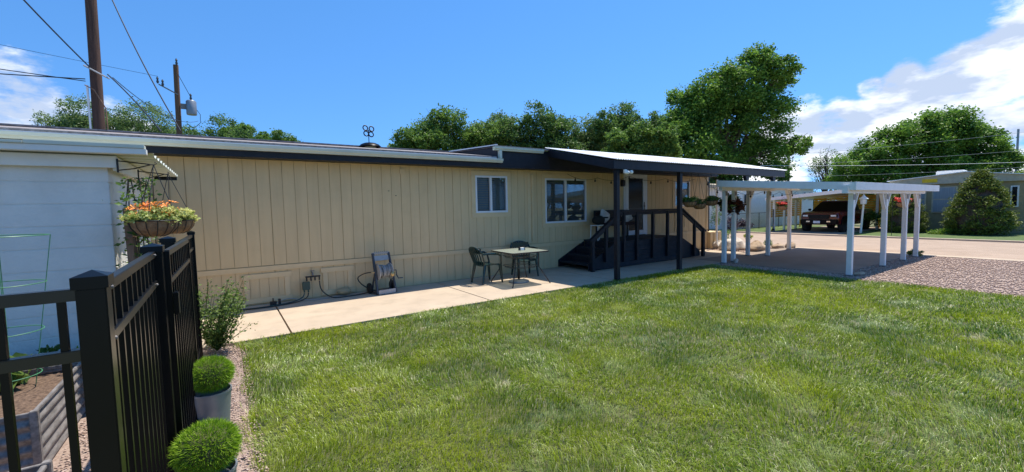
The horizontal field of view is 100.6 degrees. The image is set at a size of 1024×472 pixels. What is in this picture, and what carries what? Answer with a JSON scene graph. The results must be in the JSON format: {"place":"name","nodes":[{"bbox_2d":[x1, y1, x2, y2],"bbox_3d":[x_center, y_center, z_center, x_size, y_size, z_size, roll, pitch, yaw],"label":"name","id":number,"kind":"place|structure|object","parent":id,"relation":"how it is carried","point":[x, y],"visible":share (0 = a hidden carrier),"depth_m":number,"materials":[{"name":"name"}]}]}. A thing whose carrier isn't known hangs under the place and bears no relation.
{"place":"outdoors","nodes":[
{"label":"outdoors","id":0,"kind":"place"},
{"bbox_2d":[37,344,78,352],"bbox_3d":[-4.393,1.085,3.450,1.392,0.227,0.275,-4,5,-34],"label":"tomato plant","id":1,"kind":"object","parent":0,"point":[46,349],"visible":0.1,"depth_m":3.71,"materials":[{"name":"green plant"}]},
{"bbox_2d":[52,345,256,471],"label":"fence gravel","id":2,"kind":"structure","parent":0,"point":[57,459],"depth_m":3.24,"materials":[{"name":"gravel"}]},
{"bbox_2d":[8,459,53,471],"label":"raised bed","id":3,"kind":"object","parent":2,"relation":"on","point":[45,466],"visible":1,"depth_m":2.37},
{"bbox_2d":[0,362,85,471],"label":"raised bed","id":4,"kind":"object","parent":2,"relation":"on","point":[41,419],"visible":0.71,"depth_m":3.00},
{"bbox_2d":[0,352,31,390],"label":"squash plant","id":5,"kind":"object","parent":4,"relation":"in","point":[18,375],"visible":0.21,"depth_m":3.26,"materials":[{"name":"green plant"}]},
{"bbox_2d":[0,234,50,394],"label":"tomato cage","id":6,"kind":"object","parent":4,"relation":"on","point":[2,291],"visible":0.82,"depth_m":3.30,"materials":[{"name":"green metal"}]},
{"bbox_2d":[69,243,176,471],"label":"metal fence","id":7,"kind":"object","parent":2,"relation":"on","point":[124,341],"visible":1,"depth_m":1.39,"materials":[{"name":"metal"}]},
{"bbox_2d":[0,289,81,471],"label":"metal fence","id":8,"kind":"object","parent":7,"relation":"attached to","point":[66,356],"visible":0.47,"depth_m":1.03,"materials":[{"name":"metal"}]},
{"bbox_2d":[163,239,197,471],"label":"metal gate","id":9,"kind":"structure","parent":7,"relation":"attached to","point":[180,302],"depth_m":2.61,"materials":[{"name":"metal"}]},
{"bbox_2d":[122,209,139,262],"bbox_3d":[-3.682,0.592,4.195,0.090,1.722,0.580,-4,5,-34],"label":"trellis","id":10,"kind":"object","parent":2,"relation":"on","point":[131,250],"visible":0.11,"depth_m":4.00,"materials":[{"name":"brown wood"}]},
{"bbox_2d":[114,177,162,265],"bbox_3d":[-3.612,0.437,4.181,0.452,2.029,1.114,-4,5,-40],"label":"climbing vine","id":11,"kind":"object","parent":10,"relation":"attached to","point":[139,183],"visible":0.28,"depth_m":4.12,"materials":[{"name":"green plant"}]},
{"bbox_2d":[159,231,202,360],"bbox_3d":[-3.030,0.728,3.963,0.089,1.550,2.181,-4,5,-34],"label":"metal fence","id":12,"kind":"object","parent":2,"relation":"on","point":[167,241],"visible":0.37,"depth_m":4.75,"materials":[{"name":"metal"}]},
{"bbox_2d":[167,416,243,471],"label":"topiary ball","id":13,"kind":"object","parent":2,"relation":"on","point":[210,445],"visible":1,"depth_m":2.13,"materials":[{"name":"green leaf"},{"name":"grey metal"}]},
{"bbox_2d":[192,353,235,421],"bbox_3d":[-2.268,1.203,3.216,0.344,0.629,0.338,-4,5,-34],"label":"topiary ball","id":14,"kind":"object","parent":2,"relation":"on","point":[212,376],"visible":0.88,"depth_m":3.14,"materials":[{"name":"green leaf"},{"name":"grey metal"}]},
{"bbox_2d":[198,276,256,353],"bbox_3d":[-3.533,0.942,5.172,0.740,0.909,0.898,-4,5,-34],"label":"rose shrub","id":15,"kind":"object","parent":2,"relation":"on","point":[216,337],"visible":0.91,"depth_m":5.07,"materials":[{"name":"green plant"}]},
{"bbox_2d":[202,304,289,350],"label":"path","id":16,"kind":"structure","parent":0,"point":[269,321],"depth_m":6.25,"materials":[{"name":"concrete"}]},
{"bbox_2d":[200,293,308,315],"bbox_3d":[-4.474,1.192,7.330,1.896,0.134,0.226,-5,5,-41],"label":"garden hose","id":17,"kind":"object","parent":16,"relation":"on","point":[273,306],"visible":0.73,"depth_m":7.47,"materials":[{"name":"rubber"}]},
{"bbox_2d":[276,283,489,334],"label":"path","id":18,"kind":"structure","parent":0,"point":[303,315],"depth_m":7.38,"materials":[{"name":"concrete"}]},
{"bbox_2d":[337,288,351,294],"bbox_3d":[-3.299,1.083,8.348,0.286,0.136,0.176,-4,5,-34],"label":"splash stone","id":19,"kind":"object","parent":18,"relation":"on","point":[342,291],"visible":1,"depth_m":8.29,"materials":[{"name":"beige"}]},
{"bbox_2d":[319,272,370,297],"bbox_3d":[-3.210,0.952,8.278,0.984,0.443,0.226,-3,4,-29],"label":"garden hose","id":20,"kind":"object","parent":18,"relation":"on","point":[349,295],"visible":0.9,"depth_m":8.24,"materials":[{"name":"rubber"}]},
{"bbox_2d":[367,251,402,294],"bbox_3d":[-2.557,0.721,8.547,0.650,0.835,0.478,-4,5,-34],"label":"hose reel cart","id":21,"kind":"object","parent":18,"relation":"on","point":[383,271],"visible":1,"depth_m":8.43,"materials":[{"name":"grey plastic"}]},
{"bbox_2d":[0,0,1023,192],"label":"sky","id":22,"kind":"structure","parent":0,"point":[316,71],"materials":[{"name":"blue"}]},
{"bbox_2d":[437,269,613,301],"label":"path","id":23,"kind":"structure","parent":0,"point":[496,288],"depth_m":9.19,"materials":[{"name":"concrete"}]},
{"bbox_2d":[468,247,502,284],"bbox_3d":[-0.615,0.626,9.425,0.644,0.830,0.612,-4,5,-37],"label":"patio chair","id":24,"kind":"object","parent":23,"relation":"on","point":[473,251],"visible":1,"depth_m":9.31,"materials":[{"name":"green plastic"}]},
{"bbox_2d":[509,269,528,283],"bbox_3d":[0.152,0.871,9.433,0.460,0.300,0.460,-4,5,-34],"label":"umbrella base","id":25,"kind":"object","parent":23,"relation":"on","point":[519,281],"visible":0.94,"depth_m":9.34,"materials":[{"name":"concrete"}]},
{"bbox_2d":[491,247,550,287],"bbox_3d":[0.173,0.671,9.364,0.974,0.722,0.974,-4,4,-31],"label":"patio table","id":26,"kind":"object","parent":23,"relation":"on","point":[514,252],"visible":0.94,"depth_m":9.22,"materials":[{"name":"clear painted metal"}]},
{"bbox_2d":[510,241,538,276],"bbox_3d":[0.275,0.546,10.339,0.612,0.830,0.644,-3,4,-20],"label":"patio chair","id":27,"kind":"object","parent":23,"relation":"on","point":[516,244],"visible":0.67,"depth_m":10.42,"materials":[{"name":"green plastic"}]},
{"bbox_2d":[592,215,604,224],"bbox_3d":[2.392,-0.440,11.726,0.377,0.267,0.321,-4,5,-34],"label":"round cushion","id":28,"kind":"object","parent":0,"point":[598,220],"visible":1,"depth_m":11.62,"materials":[{"name":"fabric"}]},
{"bbox_2d":[548,262,697,280],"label":"path","id":29,"kind":"structure","parent":0,"point":[630,271],"depth_m":10.86,"materials":[{"name":"concrete"}]},
{"bbox_2d":[545,147,786,279],"bbox_3d":[4.687,-0.858,12.300,7.800,3.172,2.629,-4,5,-34],"label":"porch","id":30,"kind":"object","parent":29,"relation":"on","point":[617,251],"visible":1,"depth_m":11.23,"materials":[{"name":"wood"}]},
{"bbox_2d":[594,210,634,239],"bbox_3d":[3.045,-0.347,12.327,1.400,0.820,0.500,-4,5,-34],"label":"bench","id":31,"kind":"object","parent":30,"relation":"on","point":[610,212],"visible":0.4,"depth_m":12.33,"materials":[{"name":"metal"}]},
{"bbox_2d":[600,209,609,222],"bbox_3d":[2.640,-0.553,12.100,0.448,0.447,0.165,-4,5,-34],"label":"pillow","id":32,"kind":"object","parent":31,"relation":"on","point":[603,213],"visible":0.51,"depth_m":12.04,"materials":[{"name":"fabric"}]},
{"bbox_2d":[568,174,693,183],"bbox_3d":[3.800,-1.663,12.689,5.703,0.244,0.052,-4,5,-34],"label":"string light","id":33,"kind":"object","parent":30,"relation":"hanging from","point":[628,178],"visible":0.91,"depth_m":12.38,"materials":[{"name":"metal"}]},
{"bbox_2d":[682,173,698,206],"bbox_3d":[4.600,-1.186,10.939,0.395,0.890,0.439,-4,5,-34],"label":"hanging basket","id":34,"kind":"object","parent":30,"relation":"hanging from","point":[690,202],"visible":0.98,"depth_m":10.89,"materials":[{"name":"metal"}]},
{"bbox_2d":[694,174,706,208],"bbox_3d":[4.943,-1.180,11.190,0.364,0.950,0.357,-1,4,3],"label":"hanging basket","id":35,"kind":"object","parent":30,"relation":"hanging from","point":[700,204],"visible":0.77,"depth_m":11.12,"materials":[{"name":"metal"}]},
{"bbox_2d":[703,175,721,205],"bbox_3d":[5.429,-1.250,11.474,0.407,0.870,0.431,-4,5,-34],"label":"hanging basket","id":36,"kind":"object","parent":30,"relation":"hanging from","point":[711,200],"visible":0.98,"depth_m":11.43,"materials":[{"name":"metal"}]},
{"bbox_2d":[227,264,1023,471],"bbox_3d":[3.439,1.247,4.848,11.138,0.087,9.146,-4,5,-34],"label":"lawn grass","id":37,"kind":"structure","parent":0,"point":[704,287],"depth_m":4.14,"materials":[{"name":"plant"}]},
{"bbox_2d":[658,258,720,266],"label":"path","id":38,"kind":"structure","parent":0,"point":[693,262],"depth_m":12.04,"materials":[{"name":"concrete"}]},
{"bbox_2d":[686,249,743,259],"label":"path","id":39,"kind":"structure","parent":0,"point":[711,253],"depth_m":13.76,"materials":[{"name":"concrete"}]},
{"bbox_2d":[709,206,721,229],"bbox_3d":[11.812,-1.162,24.624,0.724,1.839,1.267,2,5,42],"label":"wispy shrub","id":40,"kind":"object","parent":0,"point":[714,216],"visible":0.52,"depth_m":24.52,"materials":[{"name":"green plant"}]},
{"bbox_2d":[697,247,910,273],"bbox_3d":[8.701,0.655,12.654,5.400,0.050,3.580,-4,5,-34],"label":"carport pad","id":41,"kind":"object","parent":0,"point":[822,260],"visible":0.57,"depth_m":12.17,"materials":[{"name":"concrete"}]},
{"bbox_2d":[717,180,939,276],"bbox_3d":[8.996,-0.498,12.356,6.780,2.343,3.605,-4,5,-34],"label":"carport","id":42,"kind":"object","parent":41,"relation":"on","point":[854,190],"visible":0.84,"depth_m":11.36,"materials":[{"name":"white metal"}]},
{"bbox_2d":[717,191,746,214],"bbox_3d":[6.250,-0.988,12.151,0.754,0.859,0.846,-1,4,7],"label":"hanging basket","id":43,"kind":"object","parent":42,"relation":"hanging from","point":[738,204],"visible":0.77,"depth_m":11.89,"materials":[{"name":"metal"}]},
{"bbox_2d":[773,226,880,234],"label":"driveway","id":44,"kind":"structure","parent":0,"point":[822,230],"depth_m":23.14,"materials":[{"name":"concrete"}]},
{"bbox_2d":[765,190,888,229],"bbox_3d":[17.993,-1.453,23.846,6.360,2.250,4.240,-4,5,-34],"label":"carport","id":45,"kind":"object","parent":44,"relation":"on","point":[824,194],"visible":0.45,"depth_m":23.44,"materials":[{"name":"white metal"}]},
{"bbox_2d":[776,199,787,209],"bbox_3d":[14.577,-1.755,22.910,0.717,0.739,0.696,2,5,38],"label":"hanging basket","id":46,"kind":"object","parent":45,"relation":"hanging from","point":[781,205],"visible":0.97,"depth_m":22.77,"materials":[{"name":"metal"}]},
{"bbox_2d":[771,195,880,227],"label":"house","id":47,"kind":"structure","parent":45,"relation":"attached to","point":[799,201],"depth_m":25.82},
{"bbox_2d":[800,200,872,231],"bbox_3d":[17.965,-1.125,23.480,5.005,1.647,2.052,-4,5,-34],"label":"pickup truck","id":48,"kind":"object","parent":44,"relation":"on","point":[830,214],"visible":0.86,"depth_m":22.56,"materials":[{"name":"red metal"}]},
{"bbox_2d":[793,221,880,225],"bbox_3d":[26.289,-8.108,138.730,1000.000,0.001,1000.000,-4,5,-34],"label":"ground","id":49,"kind":"structure","parent":0,"point":[854,224],"depth_m":29.62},
{"bbox_2d":[29,93,134,130],"bbox_3d":[-40.883,-6.653,40.067,10.586,13.207,5.790,-1,4,1],"label":"leafy tree","id":50,"kind":"object","parent":49,"relation":"on","point":[74,119],"visible":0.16,"depth_m":39.12,"materials":[{"name":"green plant"}]},
{"bbox_2d":[0,139,176,355],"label":"shed","id":51,"kind":"structure","parent":49,"relation":"on","point":[65,194],"depth_m":3.84,"materials":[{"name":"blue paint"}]},
{"bbox_2d":[116,159,156,172],"bbox_3d":[-3.596,-0.671,4.079,0.300,0.130,0.012,-4,5,-34],"label":"plant bracket","id":52,"kind":"object","parent":51,"relation":"attached to","point":[117,164],"visible":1,"depth_m":4.04,"materials":[{"name":"metal"}]},
{"bbox_2d":[116,165,185,236],"bbox_3d":[-3.369,-0.338,3.973,0.434,0.693,0.490,2,5,36],"label":"hanging basket","id":53,"kind":"object","parent":52,"relation":"hanging from","point":[146,221],"visible":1,"depth_m":3.92,"materials":[{"name":"metal"}]},
{"bbox_2d":[137,170,168,179],"bbox_3d":[-4.272,-0.722,5.069,0.300,0.130,0.012,-4,5,-34],"label":"plant bracket","id":54,"kind":"object","parent":51,"relation":"attached to","point":[138,171],"visible":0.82,"depth_m":5.04,"materials":[{"name":"metal"}]},
{"bbox_2d":[157,173,200,233],"bbox_3d":[-3.901,-0.382,4.951,0.455,0.712,0.440,-1,4,1],"label":"hanging basket","id":55,"kind":"object","parent":54,"relation":"hanging from","point":[188,217],"visible":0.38,"depth_m":4.93,"materials":[{"name":"metal"}]},
{"bbox_2d":[83,0,109,129],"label":"utility pole","id":56,"kind":"object","parent":49,"relation":"on","point":[95,73],"visible":0.52,"depth_m":9.97,"materials":[{"name":"brown wood"}]},
{"bbox_2d":[0,73,84,78],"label":"power line","id":57,"kind":"object","parent":56,"relation":"attached to","point":[41,76],"visible":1,"depth_m":9.46,"materials":[{"name":"metal"}]},
{"bbox_2d":[0,69,85,81],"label":"power line","id":58,"kind":"object","parent":56,"relation":"attached to","point":[40,74],"visible":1,"depth_m":9.47,"materials":[{"name":"metal"}]},
{"bbox_2d":[23,0,89,66],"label":"power line","id":59,"kind":"object","parent":56,"relation":"attached to","point":[41,18],"visible":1,"depth_m":8.77,"materials":[{"name":"metal"}]},
{"bbox_2d":[107,74,161,131],"bbox_3d":[-8.244,-2.943,9.215,3.179,1.723,0.025,1,5,34],"label":"power line","id":60,"kind":"object","parent":56,"relation":"attached to","point":[137,104],"visible":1,"depth_m":8.98,"materials":[{"name":"metal"}]},
{"bbox_2d":[112,0,180,130],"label":"power line","id":61,"kind":"object","parent":56,"relation":"attached to","point":[145,67],"visible":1,"depth_m":9.21,"materials":[{"name":"metal"}]},
{"bbox_2d":[81,96,188,133],"bbox_3d":[-35.692,-6.619,40.276,10.959,12.889,6.090,-1,4,-2],"label":"leafy tree","id":62,"kind":"object","parent":49,"relation":"on","point":[119,118],"visible":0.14,"depth_m":39.04,"materials":[{"name":"green plant"}]},
{"bbox_2d":[156,58,200,133],"bbox_3d":[-15.806,-3.897,20.410,1.596,9.042,0.437,-4,5,-34],"label":"utility pole","id":63,"kind":"object","parent":49,"relation":"on","point":[190,106],"visible":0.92,"depth_m":20.24,"materials":[{"name":"brown wood"}]},
{"bbox_2d":[112,77,196,121],"bbox_3d":[-12.497,-4.713,15.524,0.018,1.243,11.973,-3,4,-28],"label":"power line","id":64,"kind":"object","parent":63,"relation":"attached to","point":[144,102],"visible":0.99,"depth_m":12.37,"materials":[{"name":"metal"}]},
{"bbox_2d":[165,111,262,138],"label":"leafy tree","id":65,"kind":"object","parent":49,"relation":"on","point":[208,131],"visible":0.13,"depth_m":37.77,"materials":[{"name":"green plant"}]},
{"bbox_2d":[218,122,271,139],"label":"leafy tree","id":66,"kind":"object","parent":49,"relation":"on","point":[265,135],"visible":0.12,"depth_m":41.96,"materials":[{"name":"green plant"}]},
{"bbox_2d":[268,128,301,141],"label":"leafy tree","id":67,"kind":"object","parent":49,"relation":"on","point":[274,134],"visible":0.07,"depth_m":35.63,"materials":[{"name":"green plant"}]},
{"bbox_2d":[0,123,720,311],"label":"mobile home","id":68,"kind":"object","parent":49,"relation":"on","point":[279,219],"visible":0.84,"depth_m":8.68,"materials":[{"name":"beige"}]},
{"bbox_2d":[305,270,319,280],"bbox_3d":[-3.800,0.749,8.091,0.260,0.192,0.129,-4,5,-34],"label":"faucet","id":69,"kind":"object","parent":68,"relation":"attached to","point":[314,276],"visible":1,"depth_m":8.05,"materials":[{"name":"metal"}]},
{"bbox_2d":[302,282,309,292],"bbox_3d":[-3.871,0.964,7.994,0.130,0.200,0.060,-4,5,-34],"label":"hose timer","id":70,"kind":"object","parent":69,"relation":"hanging from","point":[305,285],"visible":1,"depth_m":7.97,"materials":[{"name":"plastic"}]},
{"bbox_2d":[362,125,373,139],"bbox_3d":[-3.537,-2.510,10.484,0.286,0.446,0.067,-4,5,-34],"label":"roof spinner","id":71,"kind":"object","parent":68,"relation":"on","point":[368,132],"visible":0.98,"depth_m":10.47,"materials":[{"name":"blue paint"}]},
{"bbox_2d":[475,175,507,212],"bbox_3d":[-0.515,-1.016,10.363,0.910,0.890,0.112,-4,5,-34],"label":"window","id":72,"kind":"structure","parent":68,"relation":"in","point":[490,206],"depth_m":10.35,"materials":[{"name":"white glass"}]},
{"bbox_2d":[545,178,586,222],"bbox_3d":[1.475,-0.974,11.724,1.500,1.200,0.112,-4,5,-34],"label":"window","id":73,"kind":"structure","parent":68,"relation":"in","point":[565,182],"depth_m":11.71,"materials":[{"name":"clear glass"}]},
{"bbox_2d":[626,175,645,234],"bbox_3d":[3.878,-0.970,13.284,0.940,1.860,0.085,-4,5,-34],"label":"door","id":74,"kind":"structure","parent":68,"relation":"in","point":[635,188],"depth_m":13.31,"materials":[{"name":"white glass"}]},
{"bbox_2d":[675,182,689,205],"bbox_3d":[5.844,-1.451,14.682,0.850,0.850,0.112,-4,5,-34],"label":"window","id":75,"kind":"structure","parent":68,"relation":"in","point":[684,185],"depth_m":14.83,"materials":[{"name":"white glass"}]},
{"bbox_2d":[386,122,452,150],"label":"leafy tree","id":76,"kind":"object","parent":49,"relation":"on","point":[413,137],"visible":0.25,"depth_m":29.43,"materials":[{"name":"green plant"}]},
{"bbox_2d":[405,103,503,178],"bbox_3d":[-4.698,-5.025,31.929,8.608,9.482,4.699,-1,4,3],"label":"leafy tree","id":77,"kind":"object","parent":49,"relation":"on","point":[468,137],"visible":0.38,"depth_m":31.41,"materials":[{"name":"green plant"}]},
{"bbox_2d":[466,109,536,180],"bbox_3d":[-0.725,-5.417,34.295,7.645,9.794,5.020,0,4,13],"label":"leafy tree","id":78,"kind":"object","parent":49,"relation":"on","point":[496,116],"visible":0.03,"depth_m":33.83,"materials":[{"name":"green plant"}]},
{"bbox_2d":[491,99,588,181],"bbox_3d":[2.276,-5.492,33.292,8.002,9.942,4.741,-1,4,9],"label":"leafy tree","id":79,"kind":"object","parent":49,"relation":"on","point":[551,135],"visible":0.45,"depth_m":32.26,"materials":[{"name":"green plant"}]},
{"bbox_2d":[600,119,683,157],"bbox_3d":[8.668,-4.020,27.944,6.020,7.446,3.599,-2,4,-15],"label":"leafy tree","id":80,"kind":"object","parent":49,"relation":"on","point":[663,140],"visible":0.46,"depth_m":27.17,"materials":[{"name":"green plant"}]},
{"bbox_2d":[654,40,814,183],"bbox_3d":[16.929,-7.887,33.981,12.481,13.991,7.549,-2,4,-6],"label":"maple tree","id":81,"kind":"object","parent":49,"relation":"on","point":[724,96],"visible":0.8,"depth_m":32.26,"materials":[{"name":"green plant"}]},
{"bbox_2d":[816,150,833,200],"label":"bare tree","id":82,"kind":"object","parent":49,"relation":"on","point":[824,171],"visible":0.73,"depth_m":49.82,"materials":[{"name":"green plant"}]},
{"bbox_2d":[806,148,848,191],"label":"leafy tree","id":83,"kind":"object","parent":49,"relation":"on","point":[817,169],"visible":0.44,"depth_m":51.90,"materials":[{"name":"green plant"}]},
{"bbox_2d":[709,230,1023,242],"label":"kerb","id":84,"kind":"structure","parent":49,"relation":"on","point":[1008,241],"depth_m":18.04,"materials":[{"name":"concrete"}]},
{"bbox_2d":[822,103,1023,199],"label":"ash tree","id":85,"kind":"object","parent":49,"relation":"on","point":[953,125],"visible":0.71,"depth_m":40.45,"materials":[{"name":"green plant"}]},
{"bbox_3d":[22.837,-4.015,35.141,0.800,5.650,0.240,-4,5,-34],"label":"utility pole","id":86,"kind":"object","parent":49,"relation":"on","visible":0},
{"bbox_2d":[761,162,1016,165],"bbox_3d":[29.867,-5.506,32.469,21.985,0.208,0.025,-1,4,-1],"label":"power line","id":87,"kind":"object","parent":86,"relation":"attached to","point":[881,165],"visible":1,"depth_m":32.42,"materials":[{"name":"white paint"}]},
{"bbox_2d":[709,225,1023,240],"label":"verge","id":88,"kind":"structure","parent":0,"point":[1016,237],"depth_m":19.11,"materials":[{"name":"green plant"}]},
{"bbox_2d":[565,113,610,151],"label":"leafy tree","id":89,"kind":"object","parent":88,"relation":"on","point":[591,144],"visible":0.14,"depth_m":34.95,"materials":[{"name":"green plant"}]},
{"bbox_2d":[590,101,682,151],"bbox_3d":[10.013,-5.931,34.203,7.375,10.358,3.966,-1,4,5],"label":"leafy tree","id":90,"kind":"object","parent":88,"relation":"on","point":[622,121],"visible":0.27,"depth_m":33.48,"materials":[{"name":"green plant"}]},
{"bbox_2d":[727,215,754,230],"bbox_3d":[12.914,-0.730,24.356,2.099,0.983,1.229,-4,5,-34],"label":"purple bush","id":91,"kind":"object","parent":88,"relation":"on","point":[740,223],"visible":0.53,"depth_m":24.34,"materials":[{"name":"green plant"}]},
{"bbox_2d":[709,184,812,229],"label":"white house","id":92,"kind":"structure","parent":88,"relation":"on","point":[758,202],"depth_m":27.96,"materials":[{"name":"paint"}]},
{"bbox_2d":[709,196,719,227],"bbox_3d":[12.696,-1.508,26.771,0.019,2.000,0.800,-4,5,-34],"label":"door","id":93,"kind":"structure","parent":92,"relation":"in","point":[710,207],"depth_m":26.85,"materials":[{"name":"white paint"}]},
{"bbox_2d":[727,212,798,229],"bbox_3d":[16.203,-1.017,27.131,9.561,1.020,0.044,-4,5,-34],"label":"chain link fence","id":94,"kind":"object","parent":88,"relation":"on","point":[763,219],"visible":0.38,"depth_m":26.75,"materials":[{"name":"grey metal"}]},
{"bbox_2d":[859,194,868,232],"bbox_3d":[17.372,-1.089,21.017,0.400,1.933,0.346,-4,5,-34],"label":"lamp post","id":95,"kind":"object","parent":88,"relation":"on","point":[863,200],"visible":0.91,"depth_m":20.99,"materials":[{"name":"metal"}]},
{"bbox_2d":[863,209,889,227],"bbox_3d":[20.097,-0.986,22.949,2.441,1.358,1.580,2,5,42],"label":"understory bush","id":96,"kind":"object","parent":88,"relation":"on","point":[872,215],"visible":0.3,"depth_m":22.99,"materials":[{"name":"green plant"}]},
{"bbox_2d":[891,198,892,235],"bbox_3d":[17.269,-1.136,19.025,0.021,2.292,0.390,-4,5,-34],"label":"basket stand","id":97,"kind":"object","parent":88,"relation":"on","point":[892,215],"visible":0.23,"depth_m":19.17,"materials":[{"name":"metal"}]},
{"bbox_2d":[894,197,912,206],"bbox_3d":[17.352,-1.728,18.863,0.696,0.912,0.701,-4,5,-34],"label":"hanging basket","id":98,"kind":"object","parent":97,"relation":"hanging from","point":[899,202],"visible":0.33,"depth_m":18.84,"materials":[{"name":"metal"}]},
{"bbox_2d":[878,194,930,232],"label":"spruce","id":99,"kind":"object","parent":88,"relation":"on","point":[895,220],"visible":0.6,"depth_m":20.66,"materials":[{"name":"green plant"}]},
{"bbox_2d":[927,228,954,234],"bbox_3d":[19.479,-0.203,19.390,0.617,0.327,0.927,-2,4,-13],"label":"lime bush","id":100,"kind":"object","parent":88,"relation":"on","point":[942,231],"visible":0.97,"depth_m":19.28,"materials":[{"name":"green plant"}]},
{"bbox_2d":[887,170,1023,233],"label":"greige house","id":101,"kind":"structure","parent":88,"relation":"on","point":[948,183],"depth_m":20.62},
{"bbox_2d":[912,191,926,210],"bbox_3d":[20.487,-1.821,21.651,0.059,1.270,0.900,-4,5,-34],"label":"window","id":102,"kind":"structure","parent":101,"relation":"in","point":[922,195],"depth_m":21.33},
{"bbox_2d":[931,186,957,212],"bbox_3d":[21.107,-1.774,20.744,0.059,1.270,0.900,-4,5,-34],"label":"window","id":103,"kind":"structure","parent":101,"relation":"in","point":[941,197],"depth_m":20.78,"materials":[{"name":"glass"}]},
{"bbox_2d":[1010,185,1019,206],"bbox_3d":[22.358,-1.768,18.902,0.059,0.950,0.250,-4,5,-34],"label":"window","id":104,"kind":"structure","parent":101,"relation":"in","point":[1015,199],"depth_m":18.86,"materials":[{"name":"white paint"}]},
{"bbox_2d":[939,167,1023,235],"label":"spruce","id":105,"kind":"object","parent":88,"relation":"on","point":[978,206],"visible":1,"depth_m":18.33,"materials":[{"name":"green plant"}]},
{"bbox_2d":[721,232,1023,261],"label":"road","id":106,"kind":"structure","parent":0,"point":[1004,250],"depth_m":15.29,"materials":[{"name":"concrete"}]},
{"bbox_2d":[732,255,1023,296],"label":"gravel bed","id":107,"kind":"object","parent":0,"point":[985,279],"visible":0.23,"depth_m":9.23,"materials":[{"name":"gravel"}]},
{"bbox_2d":[54,247,1023,471],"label":"gravel","id":108,"kind":"structure","parent":107,"relation":"on","point":[952,269],"depth_m":9.11,"materials":[{"name":"gravel"}]},
{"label":"corner bed","id":109,"kind":"structure","parent":0,"visible":0},
{"bbox_2d":[719,238,745,250],"bbox_3d":[7.923,0.384,15.145,1.295,0.621,0.669,-4,5,-34],"label":"boulder","id":110,"kind":"object","parent":109,"relation":"on","point":[740,243],"visible":0.39,"depth_m":14.86,"materials":[{"name":"stone"}]},
{"bbox_2d":[750,240,764,251],"bbox_3d":[8.471,0.401,14.723,1.073,0.522,0.570,-4,5,-34],"label":"boulder","id":111,"kind":"object","parent":109,"relation":"on","point":[756,245],"visible":0.59,"depth_m":14.42,"materials":[{"name":"stone"}]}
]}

